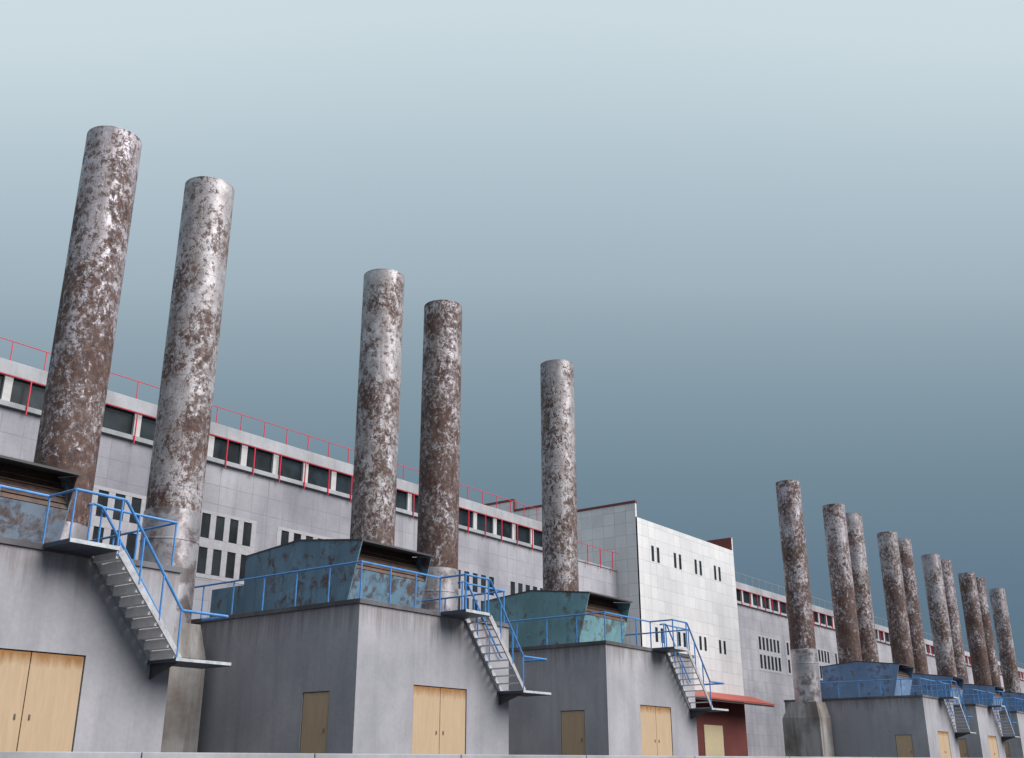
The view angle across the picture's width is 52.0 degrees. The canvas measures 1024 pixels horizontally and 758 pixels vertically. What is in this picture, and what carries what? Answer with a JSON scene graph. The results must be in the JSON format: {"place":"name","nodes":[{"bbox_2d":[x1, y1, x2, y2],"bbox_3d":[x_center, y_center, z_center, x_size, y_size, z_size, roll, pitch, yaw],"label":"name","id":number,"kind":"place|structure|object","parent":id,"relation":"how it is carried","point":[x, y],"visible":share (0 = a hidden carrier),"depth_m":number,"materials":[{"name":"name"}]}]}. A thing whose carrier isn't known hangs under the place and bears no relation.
{"place":"outdoors","nodes":[
{"label":"outdoors","id":0,"kind":"place"},
{"bbox_2d":[0,357,617,619],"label":"factory hall","id":1,"kind":"structure","parent":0,"point":[245,512],"depth_m":50.06,"materials":[{"name":"concrete"}]},
{"bbox_2d":[0,374,3,393],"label":"strip window","id":2,"kind":"structure","parent":1,"relation":"in","point":[1,376],"depth_m":41.30,"materials":[{"name":"grey glass"}]},
{"bbox_2d":[10,378,45,409],"bbox_3d":[-19.403,0.675,42.146,0.042,1.056,1.610,-15,-25,34],"label":"strip window","id":3,"kind":"structure","parent":1,"relation":"in","point":[20,389],"depth_m":42.08,"materials":[{"name":"grey glass"}]},
{"bbox_2d":[102,405,133,434],"bbox_3d":[-17.050,1.770,45.102,0.042,1.056,1.610,-15,-25,34],"label":"strip window","id":4,"kind":"structure","parent":1,"relation":"in","point":[116,419],"depth_m":45.17,"materials":[{"name":"grey glass"}]},
{"bbox_2d":[140,416,155,440],"bbox_3d":[-15.874,2.317,46.581,0.042,1.056,1.610,-15,-25,34],"label":"strip window","id":5,"kind":"structure","parent":1,"relation":"in","point":[147,430],"depth_m":46.30,"materials":[{"name":"grey glass"}]},
{"bbox_2d":[213,437,240,463],"bbox_3d":[-13.521,3.412,49.537,0.042,1.056,1.610,-15,-25,34],"label":"strip window","id":6,"kind":"structure","parent":1,"relation":"in","point":[220,445],"depth_m":49.56,"materials":[{"name":"grey glass"}]},
{"bbox_2d":[246,447,271,472],"bbox_3d":[-12.345,3.959,51.016,0.042,1.056,1.610,-15,-25,34],"label":"strip window","id":7,"kind":"structure","parent":1,"relation":"in","point":[263,459],"depth_m":51.08,"materials":[{"name":"grey glass"}]},
{"bbox_2d":[0,337,541,512],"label":"guard railing","id":8,"kind":"object","parent":1,"relation":"on","point":[264,425],"visible":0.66,"depth_m":51.75,"materials":[{"name":"red metal"}]},
{"bbox_2d":[278,456,301,480],"bbox_3d":[-11.168,4.507,52.494,0.042,1.056,1.610,-15,-25,34],"label":"strip window","id":9,"kind":"structure","parent":1,"relation":"in","point":[290,468],"depth_m":52.56,"materials":[{"name":"grey glass"}]},
{"bbox_2d":[0,372,617,569],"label":"guard railing","id":10,"kind":"object","parent":1,"relation":"attached to","point":[316,465],"visible":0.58,"depth_m":52.85,"materials":[{"name":"red metal"}]},
{"bbox_2d":[307,465,329,487],"bbox_3d":[-9.992,5.054,53.972,0.042,1.056,1.610,-15,-25,34],"label":"strip window","id":11,"kind":"structure","parent":1,"relation":"in","point":[318,476],"depth_m":53.97,"materials":[{"name":"grey glass"}]},
{"bbox_2d":[336,473,352,494],"bbox_3d":[-8.815,5.602,55.451,0.042,1.056,1.610,-15,-25,34],"label":"strip window","id":12,"kind":"structure","parent":1,"relation":"in","point":[343,482],"depth_m":55.35,"materials":[{"name":"grey glass"}]},
{"bbox_2d":[396,490,405,509],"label":"strip window","id":13,"kind":"structure","parent":1,"relation":"in","point":[400,496],"depth_m":58.70,"materials":[{"name":"grey glass"}]},
{"bbox_2d":[412,495,417,512],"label":"strip window","id":14,"kind":"structure","parent":1,"relation":"in","point":[416,497],"depth_m":59.60,"materials":[{"name":"grey glass"}]},
{"bbox_2d":[459,508,471,527],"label":"strip window","id":15,"kind":"structure","parent":1,"relation":"in","point":[463,514],"depth_m":62.96,"materials":[{"name":"black glass"}]},
{"bbox_2d":[477,514,491,532],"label":"strip window","id":16,"kind":"structure","parent":1,"relation":"in","point":[480,518],"depth_m":64.37,"materials":[{"name":"black glass"}]},
{"bbox_2d":[497,519,510,538],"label":"strip window","id":17,"kind":"structure","parent":1,"relation":"in","point":[506,527],"depth_m":65.92,"materials":[{"name":"black glass"}]},
{"bbox_2d":[516,525,528,542],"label":"strip window","id":18,"kind":"structure","parent":1,"relation":"in","point":[523,533],"depth_m":67.40,"materials":[{"name":"black glass"}]},
{"bbox_2d":[534,530,541,546],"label":"strip window","id":19,"kind":"structure","parent":1,"relation":"in","point":[537,535],"depth_m":68.65,"materials":[{"name":"black glass"}]},
{"bbox_2d":[0,751,928,757],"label":"wall","id":20,"kind":"structure","parent":0,"point":[21,754],"depth_m":15.08,"materials":[{"name":"concrete"}]},
{"bbox_2d":[0,0,1023,668],"label":"sky","id":21,"kind":"structure","parent":0,"point":[764,243],"materials":[{"name":"blue"}]},
{"bbox_2d":[483,499,774,755],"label":"white building","id":22,"kind":"structure","parent":0,"point":[663,573],"depth_m":78.85,"materials":[{"name":"concrete"}]},
{"bbox_2d":[651,546,653,560],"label":"window","id":23,"kind":"structure","parent":22,"relation":"in","point":[652,547],"depth_m":76.80,"materials":[{"name":"black glass"}]},
{"bbox_2d":[655,627,657,641],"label":"window","id":24,"kind":"structure","parent":22,"relation":"in","point":[656,629],"depth_m":74.77,"materials":[{"name":"black glass"}]},
{"bbox_2d":[657,547,659,562],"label":"window","id":25,"kind":"structure","parent":22,"relation":"in","point":[658,558],"depth_m":77.39,"materials":[{"name":"black glass"}]},
{"bbox_2d":[674,553,676,567],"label":"window","id":26,"kind":"structure","parent":22,"relation":"in","point":[675,565],"depth_m":79.34,"materials":[{"name":"black glass"}]},
{"bbox_2d":[678,632,680,645],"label":"window","id":27,"kind":"structure","parent":22,"relation":"in","point":[679,637],"depth_m":77.32,"materials":[{"name":"black glass"}]},
{"bbox_2d":[679,554,681,569],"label":"window","id":28,"kind":"structure","parent":22,"relation":"in","point":[680,566],"depth_m":79.94,"materials":[{"name":"black glass"}]},
{"bbox_2d":[683,633,685,646],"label":"window","id":29,"kind":"structure","parent":22,"relation":"in","point":[684,635],"depth_m":77.94,"materials":[{"name":"black glass"}]},
{"bbox_2d":[694,559,696,573],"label":"window","id":30,"kind":"structure","parent":22,"relation":"in","point":[695,561],"depth_m":81.90,"materials":[{"name":"black glass"}]},
{"bbox_2d":[699,636,701,649],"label":"window","id":31,"kind":"structure","parent":22,"relation":"in","point":[700,641],"depth_m":79.86,"materials":[{"name":"black glass"}]},
{"bbox_2d":[699,561,701,575],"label":"window","id":32,"kind":"structure","parent":22,"relation":"in","point":[700,566],"depth_m":82.50,"materials":[{"name":"black glass"}]},
{"bbox_2d":[704,637,706,650],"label":"window","id":33,"kind":"structure","parent":22,"relation":"in","point":[705,645],"depth_m":80.45,"materials":[{"name":"black glass"}]},
{"bbox_2d":[703,725,724,755],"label":"door","id":34,"kind":"structure","parent":22,"relation":"in","point":[713,734],"depth_m":78.21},
{"bbox_2d":[719,640,721,653],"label":"window","id":35,"kind":"structure","parent":22,"relation":"in","point":[720,650],"depth_m":82.35,"materials":[{"name":"black glass"}]},
{"bbox_2d":[735,581,1023,756],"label":"factory hall","id":36,"kind":"structure","parent":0,"point":[765,648],"depth_m":93.49,"materials":[{"name":"concrete"}]},
{"bbox_2d":[736,589,740,600],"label":"strip window","id":37,"kind":"structure","parent":36,"relation":"in","point":[737,591],"depth_m":91.24,"materials":[{"name":"black glass"}]},
{"bbox_2d":[743,591,749,603],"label":"strip window","id":38,"kind":"structure","parent":36,"relation":"in","point":[745,594],"depth_m":92.46,"materials":[{"name":"black glass"}]},
{"bbox_2d":[752,594,759,606],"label":"strip window","id":39,"kind":"structure","parent":36,"relation":"in","point":[754,596],"depth_m":93.92,"materials":[{"name":"black glass"}]},
{"bbox_2d":[762,597,768,608],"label":"strip window","id":40,"kind":"structure","parent":36,"relation":"in","point":[766,599],"depth_m":95.46,"materials":[{"name":"black glass"}]},
{"bbox_2d":[771,599,776,610],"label":"strip window","id":41,"kind":"structure","parent":36,"relation":"in","point":[774,608],"depth_m":97.01,"materials":[{"name":"black glass"}]},
{"bbox_2d":[780,602,785,613],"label":"strip window","id":42,"kind":"structure","parent":36,"relation":"in","point":[782,605],"depth_m":98.48,"materials":[{"name":"black glass"}]},
{"bbox_2d":[813,612,817,622],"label":"strip window","id":43,"kind":"structure","parent":36,"relation":"in","point":[815,614],"depth_m":104.53,"materials":[{"name":"black glass"}]},
{"bbox_2d":[820,614,824,623],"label":"strip window","id":44,"kind":"structure","parent":36,"relation":"in","point":[822,620],"depth_m":105.89,"materials":[{"name":"black glass"}]},
{"bbox_2d":[826,615,831,625],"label":"strip window","id":45,"kind":"structure","parent":36,"relation":"in","point":[829,622],"depth_m":107.30,"materials":[{"name":"black glass"}]},
{"bbox_2d":[736,572,1022,668],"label":"guard railing","id":46,"kind":"object","parent":36,"relation":"on","point":[821,599],"visible":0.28,"depth_m":101.84,"materials":[{"name":"red metal"}]},
{"bbox_2d":[736,588,1023,679],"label":"windows","id":47,"kind":"structure","parent":36,"relation":"attached to","point":[825,618],"depth_m":103.23,"materials":[{"name":"red paint"}]},
{"bbox_3d":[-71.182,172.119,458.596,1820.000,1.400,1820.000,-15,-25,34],"label":"ground","id":48,"kind":"structure","parent":0,"visible":0},
{"bbox_2d":[34,125,141,539],"bbox_3d":[-12.983,1.646,30.789,2.397,20.180,2.397,-15,-25,34],"label":"chimney","id":49,"kind":"object","parent":48,"relation":"on","point":[71,421],"visible":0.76,"depth_m":31.46,"materials":[{"name":"metal"}]},
{"bbox_2d":[0,536,182,751],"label":"concrete bunker","id":50,"kind":"object","parent":48,"relation":"on","point":[74,668],"visible":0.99,"depth_m":21.98,"materials":[{"name":"grey concrete"}]},
{"bbox_2d":[0,649,30,750],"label":"door","id":51,"kind":"structure","parent":50,"relation":"in","point":[14,665],"depth_m":20.79,"materials":[{"name":"brown wood"}]},
{"bbox_2d":[0,455,81,542],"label":"intake hood","id":52,"kind":"object","parent":50,"relation":"on","point":[22,515],"visible":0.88,"depth_m":24.26,"materials":[{"name":"grey paint"}]},
{"bbox_2d":[16,652,83,751],"bbox_3d":[-9.406,7.167,21.212,0.085,3.094,1.165,-15,-25,34],"label":"door","id":53,"kind":"structure","parent":50,"relation":"in","point":[48,717],"depth_m":21.39,"materials":[{"name":"brown wood"}]},
{"bbox_2d":[0,484,177,565],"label":"roof railing","id":54,"kind":"object","parent":50,"relation":"on","point":[171,522],"visible":0.7,"depth_m":23.68,"materials":[{"name":"blue metal"}]},
{"bbox_2d":[43,488,230,678],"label":"metal staircase","id":55,"kind":"structure","parent":50,"relation":"attached to","point":[162,659],"depth_m":22.75,"materials":[{"name":"metal"}]},
{"bbox_2d":[138,176,234,752],"bbox_3d":[-10.893,2.760,33.799,2.590,20.180,2.016,-15,-25,34],"label":"chimney","id":56,"kind":"object","parent":48,"relation":"on","point":[175,489],"visible":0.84,"depth_m":33.51,"materials":[{"name":"metal"}]},
{"bbox_2d":[191,598,509,754],"bbox_3d":[-5.900,10.485,33.266,9.443,5.313,6.937,-15,-25,34],"label":"concrete bunker","id":57,"kind":"object","parent":48,"relation":"on","point":[358,676],"visible":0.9,"depth_m":30.15,"materials":[{"name":"grey concrete"}]},
{"bbox_2d":[300,692,328,752],"bbox_3d":[-5.403,10.016,28.537,1.008,2.842,0.091,-15,-25,34],"label":"side door","id":58,"kind":"structure","parent":57,"relation":"in","point":[315,705],"depth_m":28.74,"materials":[{"name":"brown wood"}]},
{"bbox_2d":[210,539,433,616],"bbox_3d":[-6.460,6.949,34.966,7.196,2.496,3.353,-15,-25,34],"label":"intake hood","id":59,"kind":"object","parent":57,"relation":"on","point":[296,555],"visible":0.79,"depth_m":33.39,"materials":[{"name":"blue paint"}]},
{"bbox_2d":[195,560,504,622],"bbox_3d":[-4.843,7.174,33.497,8.540,1.051,6.668,-15,-25,34],"label":"roof railing","id":60,"kind":"object","parent":57,"relation":"on","point":[400,569],"visible":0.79,"depth_m":31.55,"materials":[{"name":"blue metal"}]},
{"bbox_2d":[412,686,439,753],"bbox_3d":[-2.471,10.393,29.926,0.085,3.094,1.165,-15,-25,34],"label":"door","id":61,"kind":"structure","parent":57,"relation":"in","point":[426,700],"depth_m":30.12,"materials":[{"name":"brown wood"}]},
{"bbox_2d":[439,688,465,753],"bbox_3d":[-1.761,10.724,30.819,0.085,3.094,1.165,-15,-25,34],"label":"door","id":62,"kind":"structure","parent":57,"relation":"in","point":[452,701],"depth_m":31.01,"materials":[{"name":"brown wood"}]},
{"bbox_2d":[441,573,550,704],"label":"metal staircase","id":63,"kind":"structure","parent":57,"relation":"attached to","point":[506,695],"depth_m":32.42,"materials":[{"name":"metal"}]},
{"bbox_2d":[350,268,404,545],"bbox_3d":[-5.338,5.203,40.396,2.397,20.180,2.397,-15,-25,34],"label":"chimney","id":64,"kind":"object","parent":48,"relation":"on","point":[373,507],"visible":0.67,"depth_m":41.18,"materials":[{"name":"metal"}]},
{"bbox_2d":[417,300,461,611],"bbox_3d":[-3.249,6.318,43.406,2.590,20.180,2.016,-15,-25,34],"label":"chimney","id":65,"kind":"object","parent":48,"relation":"on","point":[438,507],"visible":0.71,"depth_m":43.77,"materials":[{"name":"metal"}]},
{"bbox_2d":[540,359,578,590],"bbox_3d":[2.306,8.760,50.003,2.397,20.180,2.397,-15,-25,34],"label":"chimney","id":66,"kind":"object","parent":48,"relation":"on","point":[559,522],"visible":0.64,"depth_m":50.76,"materials":[{"name":"metal"}]},
{"bbox_2d":[509,640,698,755],"bbox_3d":[1.744,14.042,42.873,9.443,5.313,6.937,-15,-25,34],"label":"concrete bunker","id":67,"kind":"object","parent":48,"relation":"on","point":[606,697],"visible":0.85,"depth_m":39.37,"materials":[{"name":"grey concrete"}]},
{"bbox_2d":[482,590,631,647],"bbox_3d":[1.184,10.506,44.572,7.196,2.496,3.353,-15,-25,34],"label":"intake hood","id":68,"kind":"object","parent":67,"relation":"on","point":[530,604],"visible":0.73,"depth_m":42.70,"materials":[{"name":"teal paint"}]},
{"bbox_2d":[561,711,585,754],"bbox_3d":[2.242,13.573,38.143,1.008,2.842,0.091,-15,-25,34],"label":"side door","id":69,"kind":"structure","parent":67,"relation":"in","point":[573,722],"depth_m":38.36,"materials":[{"name":"brown wood"}]},
{"bbox_2d":[505,611,689,649],"bbox_3d":[2.802,10.731,43.104,8.540,1.051,6.668,-15,-25,34],"label":"roof railing","id":70,"kind":"object","parent":67,"relation":"on","point":[636,633],"visible":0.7,"depth_m":40.84,"materials":[{"name":"blue metal"}]},
{"bbox_2d":[640,706,656,755],"bbox_3d":[5.173,13.951,39.533,0.085,3.094,1.165,-15,-25,34],"label":"door","id":71,"kind":"structure","parent":67,"relation":"in","point":[647,713],"depth_m":39.75,"materials":[{"name":"brown wood"}]},
{"bbox_2d":[655,707,671,755],"bbox_3d":[5.883,14.281,40.425,0.085,3.094,1.165,-15,-25,34],"label":"door","id":72,"kind":"structure","parent":67,"relation":"in","point":[663,719],"depth_m":40.62,"materials":[{"name":"brown wood"}]},
{"bbox_2d":[653,619,728,718],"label":"metal staircase","id":73,"kind":"structure","parent":67,"relation":"attached to","point":[695,712],"depth_m":42.04,"materials":[{"name":"metal"}]},
{"bbox_2d":[776,480,834,756],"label":"chimney","id":74,"kind":"object","parent":48,"relation":"on","point":[807,725],"visible":1,"depth_m":71.01,"materials":[{"name":"metal"}]},
{"bbox_2d":[822,504,861,662],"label":"chimney","id":75,"kind":"object","parent":48,"relation":"on","point":[842,592],"visible":0.63,"depth_m":79.57,"materials":[{"name":"metal"}]},
{"bbox_2d":[845,513,878,661],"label":"chimney","id":76,"kind":"object","parent":48,"relation":"on","point":[864,609],"visible":0.29,"depth_m":82.40,"materials":[{"name":"metal"}]},
{"bbox_2d":[784,695,959,757],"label":"concrete bunker","id":77,"kind":"object","parent":48,"relation":"on","point":[902,726],"visible":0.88,"depth_m":68.57,"materials":[{"name":"grey concrete"}]},
{"bbox_2d":[820,661,914,698],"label":"intake hood","id":78,"kind":"object","parent":77,"relation":"on","point":[855,671],"visible":0.8,"depth_m":71.76,"materials":[{"name":"metal"}]},
{"bbox_2d":[820,678,950,697],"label":"roof railing","id":79,"kind":"object","parent":77,"relation":"on","point":[945,684],"visible":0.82,"depth_m":69.93,"materials":[{"name":"blue metal"}]},
{"bbox_2d":[895,735,913,756],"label":"side door","id":80,"kind":"structure","parent":77,"relation":"in","point":[904,743],"depth_m":67.22,"materials":[{"name":"brown wood"}]},
{"bbox_2d":[938,732,945,757],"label":"door","id":81,"kind":"structure","parent":77,"relation":"in","point":[940,734],"depth_m":68.61,"materials":[{"name":"brown wood"}]},
{"bbox_2d":[943,732,950,757],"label":"door","id":82,"kind":"structure","parent":77,"relation":"in","point":[945,734],"depth_m":69.49,"materials":[{"name":"brown wood"}]},
{"bbox_2d":[938,680,975,737],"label":"metal staircase","id":83,"kind":"structure","parent":77,"relation":"attached to","point":[959,734],"depth_m":70.88,"materials":[{"name":"metal"}]},
{"bbox_2d":[877,531,914,672],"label":"chimney","id":84,"kind":"object","parent":48,"relation":"on","point":[896,605],"visible":0.64,"depth_m":89.33,"materials":[{"name":"metal"}]},
{"bbox_2d":[898,539,928,673],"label":"chimney","id":85,"kind":"object","parent":48,"relation":"on","point":[913,610],"visible":0.24,"depth_m":91.98,"materials":[{"name":"metal"}]},
{"bbox_2d":[921,554,956,676],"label":"chimney","id":86,"kind":"object","parent":48,"relation":"on","point":[939,619],"visible":0.68,"depth_m":98.95,"materials":[{"name":"metal"}]},
{"bbox_2d":[941,560,968,683],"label":"chimney","id":87,"kind":"object","parent":48,"relation":"on","point":[954,621],"visible":0.21,"depth_m":101.64,"materials":[{"name":"metal"}]},
{"bbox_2d":[958,572,991,684],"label":"chimney","id":88,"kind":"object","parent":48,"relation":"on","point":[975,631],"visible":0.61,"depth_m":108.54,"materials":[{"name":"metal"}]},
{"bbox_2d":[953,704,1005,757],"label":"concrete bunker","id":89,"kind":"object","parent":48,"relation":"on","point":[985,741],"visible":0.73,"depth_m":77.23,"materials":[{"name":"grey concrete"}]},
{"bbox_2d":[910,673,963,703],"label":"intake hood","id":90,"kind":"object","parent":89,"relation":"on","point":[958,680],"visible":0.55,"depth_m":80.96,"materials":[{"name":"metal"}]},
{"bbox_2d":[911,689,997,704],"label":"roof railing","id":91,"kind":"object","parent":89,"relation":"on","point":[973,694],"visible":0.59,"depth_m":79.41,"materials":[{"name":"blue metal"}]},
{"bbox_2d":[958,739,968,757],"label":"side door","id":92,"kind":"structure","parent":89,"relation":"in","point":[962,743],"depth_m":76.69,"materials":[{"name":"brown wood"}]},
{"bbox_2d":[988,736,994,757],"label":"door","id":93,"kind":"structure","parent":89,"relation":"in","point":[989,737],"depth_m":78.22,"materials":[{"name":"brown wood"}]},
{"bbox_2d":[992,736,998,757],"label":"door","id":94,"kind":"structure","parent":89,"relation":"in","point":[993,737],"depth_m":79.11,"materials":[{"name":"brown wood"}]},
{"bbox_2d":[987,691,1019,741],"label":"metal staircase","id":95,"kind":"structure","parent":89,"relation":"attached to","point":[1004,738],"depth_m":80.50,"materials":[{"name":"metal"}]},
{"bbox_2d":[976,577,1001,688],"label":"chimney","id":96,"kind":"object","parent":48,"relation":"on","point":[988,634],"visible":0.16,"depth_m":111.27,"materials":[{"name":"metal"}]},
{"bbox_2d":[989,588,1021,692],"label":"chimney","id":97,"kind":"object","parent":48,"relation":"on","point":[1006,649],"visible":0.59,"depth_m":118.15,"materials":[{"name":"metal"}]},
{"bbox_2d":[999,711,1023,757],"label":"concrete bunker","id":98,"kind":"object","parent":48,"relation":"on","point":[1014,747],"visible":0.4,"depth_m":86.37,"materials":[{"name":"grey concrete"}]},
{"bbox_2d":[961,684,1004,710],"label":"intake hood","id":99,"kind":"object","parent":98,"relation":"on","point":[966,694],"visible":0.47,"depth_m":90.43,"materials":[{"name":"metal"}]},
{"bbox_2d":[963,697,1023,711],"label":"roof railing","id":100,"kind":"object","parent":98,"relation":"on","point":[1002,702],"visible":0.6,"depth_m":88.36,"materials":[{"name":"blue metal"}]},
{"bbox_2d":[1004,742,1010,757],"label":"side door","id":101,"kind":"structure","parent":98,"relation":"in","point":[1006,745],"depth_m":86.27,"materials":[{"name":"brown wood"}]},
{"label":"concrete bunker","id":102,"kind":"object","parent":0,"visible":0},
{"bbox_2d":[1001,692,1023,711],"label":"intake hood","id":103,"kind":"object","parent":102,"relation":"on","point":[1009,696],"visible":0.28,"depth_m":99.87,"materials":[{"name":"metal"}]}
]}

